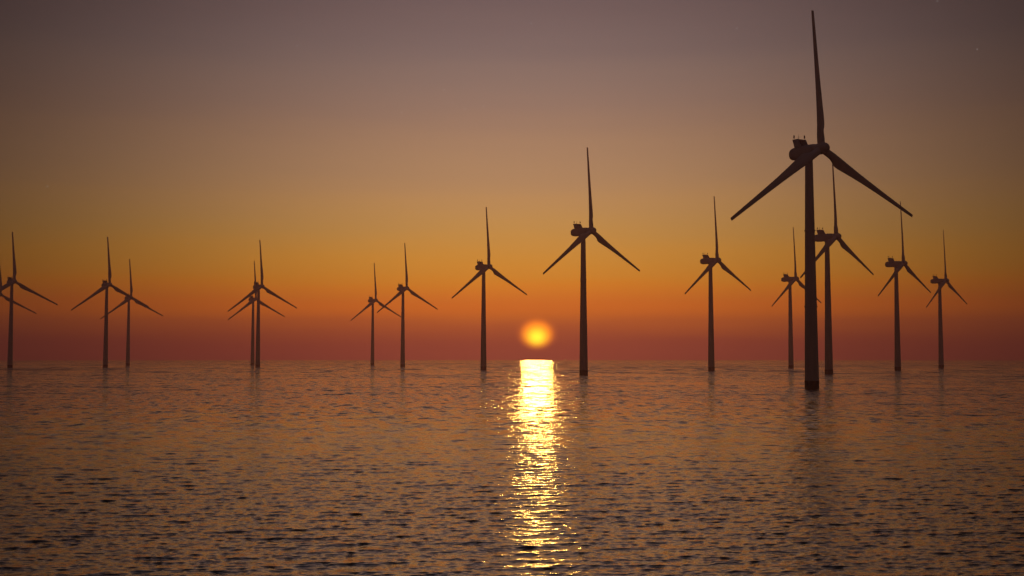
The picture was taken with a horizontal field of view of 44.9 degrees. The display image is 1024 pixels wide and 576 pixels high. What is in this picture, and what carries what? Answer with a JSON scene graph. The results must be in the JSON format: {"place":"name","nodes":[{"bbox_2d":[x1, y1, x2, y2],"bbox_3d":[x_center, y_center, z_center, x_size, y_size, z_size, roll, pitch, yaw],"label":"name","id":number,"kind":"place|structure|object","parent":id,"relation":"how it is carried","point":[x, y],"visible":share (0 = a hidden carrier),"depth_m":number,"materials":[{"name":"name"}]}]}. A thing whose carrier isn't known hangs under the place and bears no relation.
{"place":"outdoors","nodes":[
{"label":"outdoors","id":0,"kind":"place"},
{"bbox_2d":[0,360,1023,575],"bbox_3d":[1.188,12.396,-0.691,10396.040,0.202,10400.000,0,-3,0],"label":"water","id":1,"kind":"structure","parent":0,"point":[471,468],"depth_m":138.48,"materials":[{"name":"liquid"}]},
{"bbox_2d":[0,268,36,313],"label":"wind turbine","id":2,"kind":"object","parent":1,"relation":"in","point":[8,299],"visible":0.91,"depth_m":1747.38,"materials":[{"name":"paint"}]},
{"bbox_2d":[0,232,57,367],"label":"wind turbine","id":3,"kind":"object","parent":1,"relation":"in","point":[11,281],"visible":0.98,"depth_m":1440.95,"materials":[{"name":"paint"}]},
{"bbox_2d":[71,237,148,366],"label":"wind turbine","id":4,"kind":"object","parent":1,"relation":"in","point":[105,285],"visible":0.98,"depth_m":1501.78,"materials":[{"name":"paint"}]},
{"bbox_2d":[100,259,162,364],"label":"wind turbine","id":5,"kind":"object","parent":1,"relation":"in","point":[127,299],"visible":0.9,"depth_m":1841.03,"materials":[{"name":"paint"}]},
{"bbox_2d":[228,261,284,364],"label":"wind turbine","id":6,"kind":"object","parent":1,"relation":"in","point":[252,299],"visible":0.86,"depth_m":1877.20,"materials":[{"name":"paint"}]},
{"bbox_2d":[228,240,296,366],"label":"wind turbine","id":7,"kind":"object","parent":1,"relation":"in","point":[257,287],"visible":0.99,"depth_m":1539.30,"materials":[{"name":"paint"}]},
{"bbox_2d":[351,263,400,364],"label":"wind turbine","id":8,"kind":"object","parent":1,"relation":"in","point":[371,301],"visible":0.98,"depth_m":1915.99,"materials":[{"name":"paint"}]},
{"bbox_2d":[377,243,437,366],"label":"wind turbine","id":9,"kind":"object","parent":1,"relation":"in","point":[401,289],"visible":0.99,"depth_m":1581.13,"materials":[{"name":"paint"}]},
{"bbox_2d":[452,207,526,369],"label":"wind turbine","id":10,"kind":"object","parent":1,"relation":"in","point":[482,267],"visible":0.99,"depth_m":1201.86,"materials":[{"name":"paint"}]},
{"bbox_2d":[543,147,639,374],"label":"wind turbine","id":11,"kind":"object","parent":1,"relation":"in","point":[580,232],"visible":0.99,"depth_m":860.32,"materials":[{"name":"paint"}]},
{"bbox_2d":[685,196,750,370],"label":"wind turbine","id":12,"kind":"object","parent":1,"relation":"in","point":[710,262],"visible":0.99,"depth_m":1122.22,"materials":[{"name":"paint"}]},
{"bbox_2d":[772,227,820,367],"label":"wind turbine","id":13,"kind":"object","parent":1,"relation":"in","point":[787,278],"visible":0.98,"depth_m":1387.64,"materials":[{"name":"paint"}]},
{"bbox_2d":[731,10,912,388],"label":"wind turbine","id":14,"kind":"object","parent":1,"relation":"in","point":[802,153],"visible":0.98,"depth_m":486.53,"materials":[{"name":"paint"}]},
{"bbox_2d":[800,164,873,373],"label":"wind turbine","id":15,"kind":"object","parent":1,"relation":"in","point":[829,239],"visible":0.93,"depth_m":901.39,"materials":[{"name":"paint"}]},
{"bbox_2d":[878,202,930,369],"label":"wind turbine","id":16,"kind":"object","parent":1,"relation":"in","point":[897,265],"visible":0.99,"depth_m":1160.39,"materials":[{"name":"paint"}]},
{"bbox_2d":[926,230,966,367],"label":"wind turbine","id":17,"kind":"object","parent":1,"relation":"in","point":[939,282],"visible":0.98,"depth_m":1420.80,"materials":[{"name":"paint"}]},
{"bbox_2d":[0,0,1023,359],"label":"sky","id":18,"kind":"structure","parent":0,"point":[335,136],"materials":[{"name":"orange"}]}
]}

